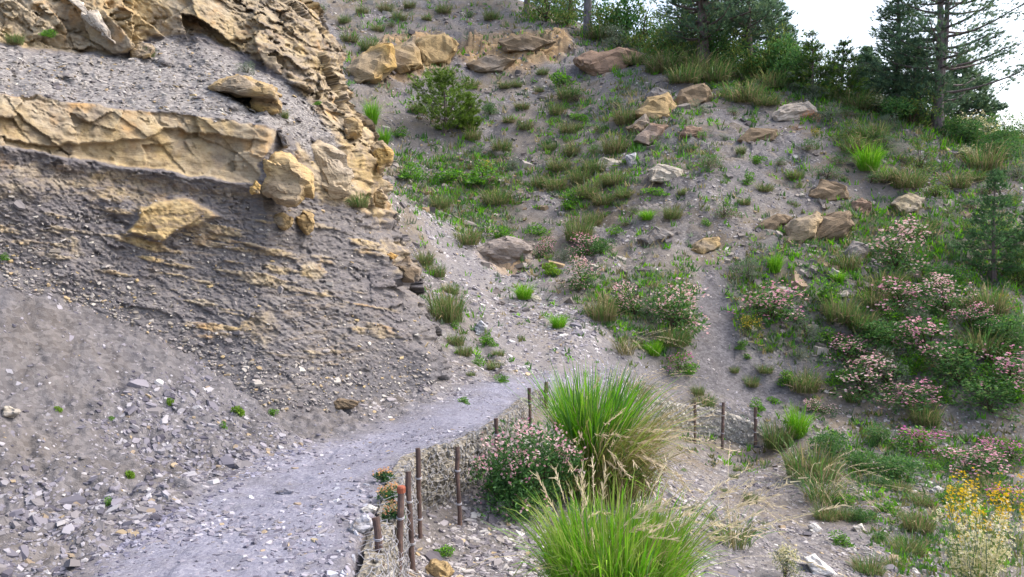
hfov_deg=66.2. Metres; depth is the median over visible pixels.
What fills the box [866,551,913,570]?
grass tussock
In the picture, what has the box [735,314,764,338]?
broom shrub
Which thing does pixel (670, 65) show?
grass tussock
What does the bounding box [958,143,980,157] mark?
broom shrub
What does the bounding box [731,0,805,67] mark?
pine tree
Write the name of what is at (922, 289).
herb plant
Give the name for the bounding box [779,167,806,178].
grass tussock
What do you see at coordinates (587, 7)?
pine tree
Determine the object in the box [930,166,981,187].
grass tussock
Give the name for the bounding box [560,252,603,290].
flowering shrub
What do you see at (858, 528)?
rock
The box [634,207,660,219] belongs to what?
grass tussock
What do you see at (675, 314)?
flowering shrub
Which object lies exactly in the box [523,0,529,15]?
pine tree
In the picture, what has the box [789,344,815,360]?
grey shrub
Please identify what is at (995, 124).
green shrub
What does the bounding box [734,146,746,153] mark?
grass tussock
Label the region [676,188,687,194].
grass tussock
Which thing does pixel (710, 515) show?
grass tussock
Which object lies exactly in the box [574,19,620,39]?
grass tussock
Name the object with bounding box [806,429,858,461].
green shrub
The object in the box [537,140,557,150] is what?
grass tussock
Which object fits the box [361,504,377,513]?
rock
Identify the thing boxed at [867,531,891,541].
green shrub
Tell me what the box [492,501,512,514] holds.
rock
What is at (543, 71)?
grass tussock
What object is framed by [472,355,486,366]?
herb plant
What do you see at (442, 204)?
grass tussock
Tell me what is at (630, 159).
rock
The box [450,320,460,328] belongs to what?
herb plant
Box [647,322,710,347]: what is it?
grass tussock
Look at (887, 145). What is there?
grey shrub
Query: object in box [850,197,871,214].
rock
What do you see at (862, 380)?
flowering shrub
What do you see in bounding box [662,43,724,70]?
grass tussock
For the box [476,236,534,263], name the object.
rock
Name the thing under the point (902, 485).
grass tussock
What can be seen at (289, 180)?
boulder
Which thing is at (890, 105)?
green shrub
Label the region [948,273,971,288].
herb plant
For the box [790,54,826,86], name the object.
green shrub
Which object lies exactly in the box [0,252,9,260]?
herb plant
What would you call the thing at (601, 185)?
grass tussock
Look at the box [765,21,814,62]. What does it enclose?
green shrub
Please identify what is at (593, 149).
heath shrub
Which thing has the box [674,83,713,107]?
rock
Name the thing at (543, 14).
green shrub
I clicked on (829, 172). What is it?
heath shrub
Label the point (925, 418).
grass tussock
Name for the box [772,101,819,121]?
rock
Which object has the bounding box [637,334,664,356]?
grass tussock
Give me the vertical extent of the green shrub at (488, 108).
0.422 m
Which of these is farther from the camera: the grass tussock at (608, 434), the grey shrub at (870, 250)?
the grey shrub at (870, 250)
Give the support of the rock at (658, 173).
on the ground at (308, 478)
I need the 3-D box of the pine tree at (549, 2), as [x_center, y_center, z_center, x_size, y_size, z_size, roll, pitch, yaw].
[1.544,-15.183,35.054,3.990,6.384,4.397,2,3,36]
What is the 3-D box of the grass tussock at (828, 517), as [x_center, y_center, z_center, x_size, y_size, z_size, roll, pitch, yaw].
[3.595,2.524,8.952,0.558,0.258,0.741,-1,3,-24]
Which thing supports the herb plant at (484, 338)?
on the ground at (308, 478)
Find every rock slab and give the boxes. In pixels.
[69,0,115,43]
[207,74,281,99]
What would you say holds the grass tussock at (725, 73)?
on the ground at (308, 478)
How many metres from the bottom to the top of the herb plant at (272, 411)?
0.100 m
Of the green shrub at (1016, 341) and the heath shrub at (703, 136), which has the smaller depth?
the green shrub at (1016, 341)
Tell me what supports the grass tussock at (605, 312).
on the ground at (308, 478)
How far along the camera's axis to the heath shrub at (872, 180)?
18.63 m
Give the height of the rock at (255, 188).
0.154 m
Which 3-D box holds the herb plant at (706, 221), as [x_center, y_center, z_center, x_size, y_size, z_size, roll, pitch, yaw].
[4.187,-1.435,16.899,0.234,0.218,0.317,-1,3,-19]
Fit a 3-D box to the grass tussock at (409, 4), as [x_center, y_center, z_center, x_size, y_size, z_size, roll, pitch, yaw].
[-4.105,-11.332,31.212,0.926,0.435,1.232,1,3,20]
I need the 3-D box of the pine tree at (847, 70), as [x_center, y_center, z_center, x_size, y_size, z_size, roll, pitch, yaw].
[9.591,-6.309,22.900,1.722,2.053,1.748,0,2,0]
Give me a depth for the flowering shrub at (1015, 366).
12.78 m
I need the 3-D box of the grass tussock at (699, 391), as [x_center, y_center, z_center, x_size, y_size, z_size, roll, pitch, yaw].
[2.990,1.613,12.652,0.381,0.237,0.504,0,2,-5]
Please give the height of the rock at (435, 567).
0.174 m
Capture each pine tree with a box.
[516,0,578,10]
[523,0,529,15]
[533,0,601,20]
[583,0,592,37]
[640,0,714,41]
[657,0,771,62]
[693,0,780,56]
[704,0,790,69]
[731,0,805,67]
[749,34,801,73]
[786,28,836,94]
[817,34,875,100]
[844,45,881,94]
[853,0,943,100]
[867,0,1023,131]
[867,37,963,122]
[918,54,1011,123]
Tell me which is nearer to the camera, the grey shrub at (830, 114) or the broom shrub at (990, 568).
the broom shrub at (990, 568)
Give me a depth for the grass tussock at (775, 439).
12.07 m
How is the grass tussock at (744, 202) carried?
on the ground at (308, 478)
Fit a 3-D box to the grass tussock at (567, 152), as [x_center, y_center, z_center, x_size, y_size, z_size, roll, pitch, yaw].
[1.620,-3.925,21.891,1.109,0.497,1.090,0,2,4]
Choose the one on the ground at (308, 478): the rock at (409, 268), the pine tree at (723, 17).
the pine tree at (723, 17)
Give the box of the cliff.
[0,0,452,413]
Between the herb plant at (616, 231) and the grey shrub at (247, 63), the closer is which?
the grey shrub at (247, 63)
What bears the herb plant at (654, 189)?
on the ground at (308, 478)
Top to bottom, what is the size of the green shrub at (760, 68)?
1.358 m
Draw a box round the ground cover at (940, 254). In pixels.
[338,0,1023,576]
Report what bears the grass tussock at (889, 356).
on the ground at (308, 478)
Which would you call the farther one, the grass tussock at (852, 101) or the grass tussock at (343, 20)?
the grass tussock at (343, 20)
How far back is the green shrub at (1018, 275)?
15.64 m
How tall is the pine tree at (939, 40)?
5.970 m
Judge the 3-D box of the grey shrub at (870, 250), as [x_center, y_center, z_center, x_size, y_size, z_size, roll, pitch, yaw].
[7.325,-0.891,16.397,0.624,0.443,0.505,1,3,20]
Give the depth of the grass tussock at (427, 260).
14.29 m
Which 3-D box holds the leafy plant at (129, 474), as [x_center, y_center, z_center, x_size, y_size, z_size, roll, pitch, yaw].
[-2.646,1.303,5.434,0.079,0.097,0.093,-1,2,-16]
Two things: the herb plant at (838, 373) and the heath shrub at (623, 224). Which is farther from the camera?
the heath shrub at (623, 224)
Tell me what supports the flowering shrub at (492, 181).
on the ground at (308, 478)
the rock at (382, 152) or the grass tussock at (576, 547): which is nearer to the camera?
the grass tussock at (576, 547)
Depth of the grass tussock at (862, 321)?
14.18 m
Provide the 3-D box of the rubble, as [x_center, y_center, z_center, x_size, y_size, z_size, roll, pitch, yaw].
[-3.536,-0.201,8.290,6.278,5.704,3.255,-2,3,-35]
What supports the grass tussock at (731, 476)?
on the ground at (308, 478)
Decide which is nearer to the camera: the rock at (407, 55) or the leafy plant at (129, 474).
the leafy plant at (129, 474)
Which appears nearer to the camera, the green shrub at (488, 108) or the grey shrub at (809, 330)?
the grey shrub at (809, 330)
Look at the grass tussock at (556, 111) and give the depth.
23.97 m
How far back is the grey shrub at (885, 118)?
21.18 m
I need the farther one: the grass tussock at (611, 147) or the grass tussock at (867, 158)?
the grass tussock at (611, 147)
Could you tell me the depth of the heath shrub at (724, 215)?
17.01 m
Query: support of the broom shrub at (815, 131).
on the ground at (308, 478)
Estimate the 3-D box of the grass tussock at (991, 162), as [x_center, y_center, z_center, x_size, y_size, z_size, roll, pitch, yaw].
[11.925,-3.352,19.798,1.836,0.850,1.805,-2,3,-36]
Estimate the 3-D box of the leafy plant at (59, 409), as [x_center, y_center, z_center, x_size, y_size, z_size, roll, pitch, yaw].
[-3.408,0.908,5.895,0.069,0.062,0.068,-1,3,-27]
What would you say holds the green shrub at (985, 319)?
on the ground at (308, 478)
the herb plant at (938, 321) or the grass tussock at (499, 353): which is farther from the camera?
the herb plant at (938, 321)
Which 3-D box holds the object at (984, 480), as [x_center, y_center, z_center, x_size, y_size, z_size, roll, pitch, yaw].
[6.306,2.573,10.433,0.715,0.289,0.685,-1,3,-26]
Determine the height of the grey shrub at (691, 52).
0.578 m
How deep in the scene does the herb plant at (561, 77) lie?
25.81 m
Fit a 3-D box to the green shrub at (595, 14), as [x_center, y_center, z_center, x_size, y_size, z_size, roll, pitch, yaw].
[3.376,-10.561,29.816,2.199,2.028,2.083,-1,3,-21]
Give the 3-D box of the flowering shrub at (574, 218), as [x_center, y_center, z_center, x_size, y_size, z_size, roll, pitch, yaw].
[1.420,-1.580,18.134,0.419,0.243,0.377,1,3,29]
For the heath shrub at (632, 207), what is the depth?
17.72 m
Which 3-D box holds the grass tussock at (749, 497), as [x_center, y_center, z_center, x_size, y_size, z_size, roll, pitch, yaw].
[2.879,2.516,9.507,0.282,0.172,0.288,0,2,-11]
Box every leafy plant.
[54,406,62,412]
[124,470,135,478]
[166,398,174,405]
[231,406,244,416]
[542,262,561,274]
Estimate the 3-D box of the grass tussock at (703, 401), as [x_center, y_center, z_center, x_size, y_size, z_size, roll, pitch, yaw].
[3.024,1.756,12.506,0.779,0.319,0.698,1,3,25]
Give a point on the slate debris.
(669, 240)
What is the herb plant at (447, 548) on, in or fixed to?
on the ground at (308, 478)
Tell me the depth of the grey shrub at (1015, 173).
19.67 m
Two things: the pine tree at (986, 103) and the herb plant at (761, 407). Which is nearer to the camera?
the herb plant at (761, 407)
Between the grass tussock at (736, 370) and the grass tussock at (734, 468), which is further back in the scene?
the grass tussock at (736, 370)
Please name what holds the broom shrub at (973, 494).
on the ground at (308, 478)
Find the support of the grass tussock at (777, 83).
on the ground at (308, 478)
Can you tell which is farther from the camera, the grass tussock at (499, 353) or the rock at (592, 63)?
the rock at (592, 63)
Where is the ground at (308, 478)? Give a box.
[0,0,1023,576]
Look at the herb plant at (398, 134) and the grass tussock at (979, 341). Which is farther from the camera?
the herb plant at (398, 134)
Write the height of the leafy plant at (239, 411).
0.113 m
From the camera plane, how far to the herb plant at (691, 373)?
13.02 m
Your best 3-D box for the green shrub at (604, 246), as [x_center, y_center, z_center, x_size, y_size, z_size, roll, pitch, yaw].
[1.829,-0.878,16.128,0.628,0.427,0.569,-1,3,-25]
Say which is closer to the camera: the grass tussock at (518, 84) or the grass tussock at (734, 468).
the grass tussock at (734, 468)
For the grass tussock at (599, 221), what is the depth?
17.96 m
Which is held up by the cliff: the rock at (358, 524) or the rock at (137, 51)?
the rock at (137, 51)
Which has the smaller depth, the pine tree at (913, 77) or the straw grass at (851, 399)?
the straw grass at (851, 399)
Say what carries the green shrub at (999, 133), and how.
on the ground at (308, 478)
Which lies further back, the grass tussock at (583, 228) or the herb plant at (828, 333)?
the grass tussock at (583, 228)
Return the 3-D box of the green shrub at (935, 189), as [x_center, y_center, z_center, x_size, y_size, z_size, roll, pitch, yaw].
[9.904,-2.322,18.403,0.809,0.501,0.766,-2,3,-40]
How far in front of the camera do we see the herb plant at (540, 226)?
17.85 m
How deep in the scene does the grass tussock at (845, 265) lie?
15.59 m
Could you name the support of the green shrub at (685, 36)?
on the ground at (308, 478)
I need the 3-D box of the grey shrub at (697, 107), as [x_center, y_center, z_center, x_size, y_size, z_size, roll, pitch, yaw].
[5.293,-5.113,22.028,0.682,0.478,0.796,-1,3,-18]
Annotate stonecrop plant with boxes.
[372,467,394,482]
[374,479,404,501]
[381,495,405,521]
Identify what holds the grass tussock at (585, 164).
on the ground at (308, 478)
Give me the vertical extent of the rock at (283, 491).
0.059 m
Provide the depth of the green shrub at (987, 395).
12.40 m
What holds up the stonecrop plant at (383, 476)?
on the retaining fence at (430, 476)
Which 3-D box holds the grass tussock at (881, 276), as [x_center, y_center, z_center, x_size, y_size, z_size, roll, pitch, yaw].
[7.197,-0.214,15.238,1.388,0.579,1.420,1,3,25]
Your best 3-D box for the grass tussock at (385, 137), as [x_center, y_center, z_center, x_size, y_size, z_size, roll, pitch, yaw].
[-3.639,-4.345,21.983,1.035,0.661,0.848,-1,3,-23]
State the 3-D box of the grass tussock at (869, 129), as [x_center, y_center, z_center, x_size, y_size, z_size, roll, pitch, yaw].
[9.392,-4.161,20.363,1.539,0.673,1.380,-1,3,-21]
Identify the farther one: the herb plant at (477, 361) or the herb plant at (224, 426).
the herb plant at (477, 361)
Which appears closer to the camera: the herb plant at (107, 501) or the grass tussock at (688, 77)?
the herb plant at (107, 501)
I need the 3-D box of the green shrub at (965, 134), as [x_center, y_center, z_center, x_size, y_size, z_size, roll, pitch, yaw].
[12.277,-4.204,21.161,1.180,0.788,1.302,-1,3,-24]
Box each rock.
[2,406,20,417]
[129,42,154,58]
[249,180,260,194]
[273,212,293,229]
[275,488,293,494]
[277,127,289,148]
[296,210,314,234]
[334,398,359,409]
[344,115,363,138]
[345,43,396,83]
[348,514,372,533]
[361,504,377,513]
[370,140,393,173]
[373,187,387,208]
[387,252,397,259]
[394,35,422,73]
[394,256,420,282]
[415,32,458,68]
[425,558,454,576]
[466,54,516,71]
[474,320,487,334]
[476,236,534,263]
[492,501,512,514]
[498,33,555,51]
[531,295,541,301]
[573,47,643,75]
[594,157,620,170]
[625,114,649,133]
[625,152,636,166]
[633,92,676,120]
[633,123,667,145]
[637,226,673,245]
[645,87,671,98]
[647,163,683,182]
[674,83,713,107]
[679,126,701,138]
[691,237,720,253]
[737,128,777,141]
[754,213,792,229]
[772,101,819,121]
[781,211,822,244]
[803,553,836,576]
[807,523,821,531]
[808,179,848,200]
[812,210,854,241]
[842,241,868,261]
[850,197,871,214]
[853,523,865,532]
[890,192,925,213]
[930,485,943,493]
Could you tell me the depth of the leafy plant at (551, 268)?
15.53 m
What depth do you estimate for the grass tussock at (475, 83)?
25.82 m
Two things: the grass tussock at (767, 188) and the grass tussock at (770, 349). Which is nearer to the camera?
the grass tussock at (770, 349)
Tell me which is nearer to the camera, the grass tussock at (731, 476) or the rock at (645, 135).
the grass tussock at (731, 476)
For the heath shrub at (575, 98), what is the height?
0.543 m
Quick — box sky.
[522,0,1023,134]
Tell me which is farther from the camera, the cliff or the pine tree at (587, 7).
the pine tree at (587, 7)
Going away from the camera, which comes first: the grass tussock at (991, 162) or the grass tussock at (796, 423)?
the grass tussock at (796, 423)
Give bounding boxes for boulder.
[250,97,282,114]
[261,150,314,206]
[310,140,353,200]
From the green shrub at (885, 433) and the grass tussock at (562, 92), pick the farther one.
the grass tussock at (562, 92)
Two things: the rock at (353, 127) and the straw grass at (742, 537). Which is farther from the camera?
the rock at (353, 127)
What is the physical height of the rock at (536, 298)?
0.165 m
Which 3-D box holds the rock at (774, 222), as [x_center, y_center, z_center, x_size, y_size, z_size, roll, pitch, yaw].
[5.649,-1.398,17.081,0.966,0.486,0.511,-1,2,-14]
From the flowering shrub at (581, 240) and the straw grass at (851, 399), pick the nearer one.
the straw grass at (851, 399)
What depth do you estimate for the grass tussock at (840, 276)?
15.19 m
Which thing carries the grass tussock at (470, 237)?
on the ground at (308, 478)
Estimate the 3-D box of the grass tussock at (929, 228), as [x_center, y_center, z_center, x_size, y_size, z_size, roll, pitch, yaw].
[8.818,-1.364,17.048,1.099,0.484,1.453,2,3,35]
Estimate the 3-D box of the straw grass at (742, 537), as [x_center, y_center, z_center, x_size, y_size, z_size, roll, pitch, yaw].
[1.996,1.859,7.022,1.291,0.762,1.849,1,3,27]
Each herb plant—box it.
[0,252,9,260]
[38,28,57,37]
[104,496,111,505]
[220,420,227,429]
[268,408,278,416]
[391,125,410,136]
[397,162,426,179]
[431,168,469,182]
[435,544,454,556]
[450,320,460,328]
[457,397,470,404]
[462,160,503,185]
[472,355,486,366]
[479,334,498,346]
[483,480,493,493]
[485,225,515,238]
[493,374,509,382]
[524,222,551,236]
[548,72,579,86]
[560,187,586,208]
[569,113,592,121]
[606,224,626,235]
[641,187,670,195]
[684,363,699,374]
[701,217,711,225]
[734,339,747,349]
[741,171,755,184]
[746,118,756,122]
[749,155,767,163]
[750,397,765,412]
[766,397,783,402]
[776,370,795,386]
[807,276,841,303]
[813,326,843,342]
[822,369,852,384]
[824,492,855,506]
[828,529,855,547]
[872,499,896,514]
[879,309,909,322]
[890,353,929,375]
[904,282,933,294]
[919,458,948,474]
[922,315,948,335]
[931,384,954,403]
[934,491,955,504]
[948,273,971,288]
[961,362,1002,383]
[984,346,1020,363]
[995,378,1023,403]
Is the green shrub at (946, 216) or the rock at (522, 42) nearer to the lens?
the green shrub at (946, 216)
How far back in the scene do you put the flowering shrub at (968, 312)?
13.85 m
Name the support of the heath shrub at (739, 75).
on the ground at (308, 478)
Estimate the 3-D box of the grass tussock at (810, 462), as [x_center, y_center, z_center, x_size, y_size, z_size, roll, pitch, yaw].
[3.963,2.233,10.328,1.246,0.617,1.648,0,2,8]
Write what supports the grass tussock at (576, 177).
on the ground at (308, 478)
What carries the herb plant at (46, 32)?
on the cliff
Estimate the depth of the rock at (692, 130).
20.53 m
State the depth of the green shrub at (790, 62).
23.52 m
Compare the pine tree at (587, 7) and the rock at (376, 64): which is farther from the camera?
the pine tree at (587, 7)
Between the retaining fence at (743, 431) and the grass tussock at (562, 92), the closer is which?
the retaining fence at (743, 431)
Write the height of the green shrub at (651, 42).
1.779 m
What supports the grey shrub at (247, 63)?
on the cliff
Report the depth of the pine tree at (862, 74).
25.01 m
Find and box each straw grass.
[600,357,716,408]
[604,329,690,355]
[653,439,806,550]
[734,450,927,523]
[830,381,900,403]
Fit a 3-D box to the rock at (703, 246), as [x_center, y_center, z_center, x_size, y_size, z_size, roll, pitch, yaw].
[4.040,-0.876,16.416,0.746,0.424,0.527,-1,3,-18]
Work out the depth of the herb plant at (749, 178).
18.45 m
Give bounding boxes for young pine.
[454,90,486,131]
[942,166,1023,284]
[1002,205,1023,278]
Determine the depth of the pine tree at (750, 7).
25.10 m
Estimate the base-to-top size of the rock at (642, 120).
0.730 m
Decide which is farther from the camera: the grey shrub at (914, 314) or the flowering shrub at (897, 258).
the flowering shrub at (897, 258)
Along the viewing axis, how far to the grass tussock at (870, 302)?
14.63 m
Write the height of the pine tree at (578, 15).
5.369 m
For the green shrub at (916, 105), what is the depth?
21.50 m
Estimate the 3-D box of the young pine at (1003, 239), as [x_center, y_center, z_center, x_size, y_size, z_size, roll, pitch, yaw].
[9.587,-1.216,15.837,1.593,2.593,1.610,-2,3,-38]
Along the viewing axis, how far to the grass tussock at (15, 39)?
8.36 m
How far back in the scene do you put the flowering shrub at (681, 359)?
12.84 m
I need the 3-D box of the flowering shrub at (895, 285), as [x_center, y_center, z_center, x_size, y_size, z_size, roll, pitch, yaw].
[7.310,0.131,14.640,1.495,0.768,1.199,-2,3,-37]
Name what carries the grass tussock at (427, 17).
on the ground at (308, 478)
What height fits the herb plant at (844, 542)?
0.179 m
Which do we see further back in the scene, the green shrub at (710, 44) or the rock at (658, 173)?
the green shrub at (710, 44)
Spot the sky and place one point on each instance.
(834, 20)
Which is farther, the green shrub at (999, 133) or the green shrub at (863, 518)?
the green shrub at (999, 133)
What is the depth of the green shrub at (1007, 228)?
17.06 m
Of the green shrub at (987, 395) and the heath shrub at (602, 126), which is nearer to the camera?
the green shrub at (987, 395)
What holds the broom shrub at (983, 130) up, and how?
on the ground at (308, 478)
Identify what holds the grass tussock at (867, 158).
on the ground at (308, 478)
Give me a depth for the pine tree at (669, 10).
29.81 m
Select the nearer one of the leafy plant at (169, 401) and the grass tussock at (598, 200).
the leafy plant at (169, 401)
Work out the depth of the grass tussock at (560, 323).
12.91 m
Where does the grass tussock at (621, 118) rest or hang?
on the ground at (308, 478)
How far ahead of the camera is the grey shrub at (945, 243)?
16.63 m
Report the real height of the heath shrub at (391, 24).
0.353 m
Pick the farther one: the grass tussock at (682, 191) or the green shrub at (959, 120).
the green shrub at (959, 120)
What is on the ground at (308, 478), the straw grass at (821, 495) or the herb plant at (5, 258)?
the straw grass at (821, 495)
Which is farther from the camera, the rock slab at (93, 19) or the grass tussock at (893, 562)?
the rock slab at (93, 19)
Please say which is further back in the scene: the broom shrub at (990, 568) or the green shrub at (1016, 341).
the green shrub at (1016, 341)
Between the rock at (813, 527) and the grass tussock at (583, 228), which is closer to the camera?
the rock at (813, 527)
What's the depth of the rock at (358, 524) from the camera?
4.61 m
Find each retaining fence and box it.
[354,382,548,576]
[615,387,763,448]
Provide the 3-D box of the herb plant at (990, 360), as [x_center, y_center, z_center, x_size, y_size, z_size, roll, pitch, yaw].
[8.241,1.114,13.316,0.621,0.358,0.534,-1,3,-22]
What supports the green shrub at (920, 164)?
on the ground at (308, 478)
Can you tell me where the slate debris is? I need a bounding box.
[323,0,1023,455]
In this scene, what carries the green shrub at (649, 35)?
on the ground at (308, 478)
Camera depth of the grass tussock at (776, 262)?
15.51 m
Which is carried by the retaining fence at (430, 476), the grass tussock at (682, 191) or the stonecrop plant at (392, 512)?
the stonecrop plant at (392, 512)
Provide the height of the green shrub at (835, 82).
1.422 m
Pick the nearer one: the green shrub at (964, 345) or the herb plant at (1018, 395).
the herb plant at (1018, 395)
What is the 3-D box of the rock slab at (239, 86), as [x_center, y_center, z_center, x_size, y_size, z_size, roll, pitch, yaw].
[-3.054,-2.299,8.967,0.971,0.431,0.936,0,2,0]
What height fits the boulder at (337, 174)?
0.783 m
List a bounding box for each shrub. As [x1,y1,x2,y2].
[236,59,255,74]
[320,2,330,12]
[342,198,356,206]
[383,17,398,26]
[407,65,486,134]
[466,415,587,525]
[481,102,499,114]
[487,177,498,187]
[494,439,511,461]
[505,152,524,170]
[515,0,577,22]
[531,236,554,258]
[547,0,583,24]
[551,242,576,261]
[560,87,587,102]
[560,232,613,256]
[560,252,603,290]
[565,215,580,224]
[573,0,625,31]
[587,144,601,153]
[587,237,617,255]
[593,122,611,132]
[595,0,653,41]
[599,23,637,47]
[606,95,625,108]
[609,280,663,317]
[616,0,665,48]
[618,218,628,225]
[625,205,639,211]
[637,296,663,323]
[639,277,710,336]
[641,11,679,55]
[648,18,693,51]
[649,11,705,61]
[654,1,722,52]
[665,351,699,374]
[678,142,697,152]
[681,44,696,60]
[684,20,732,58]
[688,99,710,113]
[694,19,742,67]
[695,153,726,168]
[696,130,710,138]
[709,193,745,218]
[717,40,750,74]
[720,26,769,75]
[727,106,743,116]
[727,256,764,280]
[727,280,808,323]
[729,64,751,80]
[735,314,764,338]
[748,40,785,78]
[752,32,807,82]
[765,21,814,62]
[768,155,788,165]
[768,541,805,576]
[769,41,819,85]
[782,82,803,93]
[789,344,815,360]
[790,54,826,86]
[792,313,823,341]
[794,137,823,150]
[796,47,855,94]
[800,109,819,122]
[801,80,827,98]
[802,398,840,414]
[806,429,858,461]
[809,164,849,179]
[811,128,819,136]
[813,102,841,121]
[819,333,879,367]
[823,58,862,101]
[824,148,853,164]
[828,349,905,402]
[830,119,861,142]
[833,105,860,116]
[838,450,880,472]
[844,505,881,526]
[845,91,881,110]
[845,316,916,349]
[848,451,934,485]
[849,237,875,253]
[859,345,918,388]
[861,213,940,274]
[861,422,907,449]
[862,171,886,183]
[864,129,891,145]
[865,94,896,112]
[866,276,947,315]
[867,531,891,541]
[868,476,893,490]
[869,378,944,411]
[870,219,906,233]
[872,96,915,121]
[874,112,901,129]
[879,134,905,150]
[889,149,918,162]
[889,425,962,460]
[890,316,971,358]
[891,83,943,126]
[898,299,941,332]
[901,135,940,171]
[911,165,939,182]
[911,339,1004,388]
[913,269,979,315]
[916,261,976,285]
[919,178,950,196]
[922,215,955,227]
[928,479,1023,576]
[933,443,1013,482]
[935,160,957,170]
[935,234,957,247]
[938,114,979,134]
[938,119,996,144]
[940,206,964,218]
[941,467,985,570]
[943,338,972,352]
[944,301,999,332]
[948,109,1001,134]
[949,376,1022,420]
[955,218,980,230]
[957,196,984,209]
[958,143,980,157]
[964,313,1000,330]
[965,342,1023,390]
[967,312,1023,347]
[970,137,1023,160]
[975,180,1007,194]
[977,436,1023,466]
[978,112,1013,136]
[979,124,1023,151]
[982,482,1023,508]
[983,469,1023,576]
[989,113,1023,139]
[990,216,1020,237]
[998,249,1023,287]
[998,332,1023,356]
[1002,112,1023,140]
[1002,158,1023,177]
[1005,191,1020,204]
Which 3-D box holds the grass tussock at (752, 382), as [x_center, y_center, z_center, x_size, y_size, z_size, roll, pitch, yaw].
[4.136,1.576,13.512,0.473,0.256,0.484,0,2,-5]
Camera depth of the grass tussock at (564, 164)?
21.03 m
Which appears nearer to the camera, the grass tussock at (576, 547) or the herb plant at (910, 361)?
the grass tussock at (576, 547)
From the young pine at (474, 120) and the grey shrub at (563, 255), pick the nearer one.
the grey shrub at (563, 255)
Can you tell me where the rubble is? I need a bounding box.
[0,35,452,412]
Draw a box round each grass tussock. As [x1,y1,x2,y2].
[0,29,26,44]
[278,109,295,118]
[335,28,361,42]
[337,13,352,23]
[347,191,371,207]
[353,3,370,13]
[354,33,382,50]
[358,92,390,124]
[368,20,390,31]
[375,1,396,11]
[377,126,393,144]
[390,7,410,20]
[400,0,416,8]
[406,102,424,112]
[413,249,436,265]
[419,11,431,20]
[422,283,476,322]
[426,191,454,208]
[428,262,446,277]
[431,0,453,13]
[439,281,464,294]
[444,331,469,346]
[448,225,483,244]
[450,343,473,356]
[460,125,485,139]
[460,450,852,576]
[462,77,480,88]
[465,369,475,375]
[471,181,519,204]
[476,7,505,20]
[485,360,506,370]
[487,134,512,150]
[490,348,506,357]
[490,357,742,529]
[497,78,513,88]
[501,113,515,122]
[505,280,541,299]
[509,78,523,87]
[513,98,532,109]
[514,119,538,129]
[529,170,548,187]
[534,85,544,91]
[535,66,548,74]
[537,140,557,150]
[538,311,570,328]
[539,171,571,191]
[543,153,576,170]
[548,100,566,114]
[550,84,580,99]
[552,116,587,133]
[558,140,585,155]
[559,210,598,240]
[562,165,593,182]
[570,181,603,198]
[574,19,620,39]
[575,152,610,171]
[579,291,635,321]
[581,210,604,225]
[589,189,621,204]
[592,177,608,187]
[596,129,633,154]
[597,171,629,184]
[606,97,642,124]
[611,186,634,198]
[618,47,646,64]
[624,45,702,70]
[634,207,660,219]
[636,52,672,73]
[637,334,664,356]
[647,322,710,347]
[661,57,706,83]
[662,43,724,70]
[662,202,689,218]
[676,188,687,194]
[687,390,721,407]
[689,383,707,396]
[691,50,747,81]
[704,510,716,519]
[712,73,775,102]
[725,365,741,372]
[727,473,739,478]
[731,466,741,470]
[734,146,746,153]
[737,197,752,204]
[741,490,759,503]
[742,375,762,387]
[743,64,792,88]
[745,87,790,105]
[748,181,774,191]
[749,416,811,452]
[756,364,776,373]
[759,246,787,272]
[760,345,774,352]
[766,433,860,484]
[772,397,821,439]
[776,359,835,393]
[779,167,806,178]
[803,497,846,521]
[813,288,869,322]
[814,88,858,101]
[820,500,861,522]
[821,247,874,270]
[824,86,882,108]
[826,268,852,281]
[827,132,883,153]
[838,545,892,576]
[839,305,889,329]
[844,137,892,170]
[850,119,899,139]
[852,284,896,308]
[855,264,916,291]
[865,349,898,363]
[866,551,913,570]
[869,163,908,180]
[873,268,913,285]
[878,528,939,556]
[882,165,937,187]
[889,479,921,493]
[890,396,946,427]
[893,215,943,235]
[894,500,943,533]
[903,488,942,508]
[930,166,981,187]
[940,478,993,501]
[949,138,1014,170]
[952,320,1019,357]
[953,293,979,308]
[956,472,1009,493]
[959,275,1021,316]
[960,166,988,180]
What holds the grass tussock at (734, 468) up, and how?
on the ground at (308, 478)
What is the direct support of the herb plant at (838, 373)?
on the ground at (308, 478)
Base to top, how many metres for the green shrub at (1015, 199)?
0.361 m
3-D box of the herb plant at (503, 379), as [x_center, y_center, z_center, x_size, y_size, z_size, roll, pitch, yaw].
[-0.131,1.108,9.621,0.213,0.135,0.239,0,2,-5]
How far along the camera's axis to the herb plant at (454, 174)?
20.82 m
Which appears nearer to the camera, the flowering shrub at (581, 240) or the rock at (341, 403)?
the rock at (341, 403)
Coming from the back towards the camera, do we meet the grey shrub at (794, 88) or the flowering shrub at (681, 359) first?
the grey shrub at (794, 88)
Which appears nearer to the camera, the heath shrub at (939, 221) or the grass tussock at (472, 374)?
the grass tussock at (472, 374)
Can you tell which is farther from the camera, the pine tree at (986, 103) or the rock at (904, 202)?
the pine tree at (986, 103)
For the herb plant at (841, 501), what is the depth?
9.38 m
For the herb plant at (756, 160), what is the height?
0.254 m
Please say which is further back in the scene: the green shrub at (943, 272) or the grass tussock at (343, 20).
the grass tussock at (343, 20)

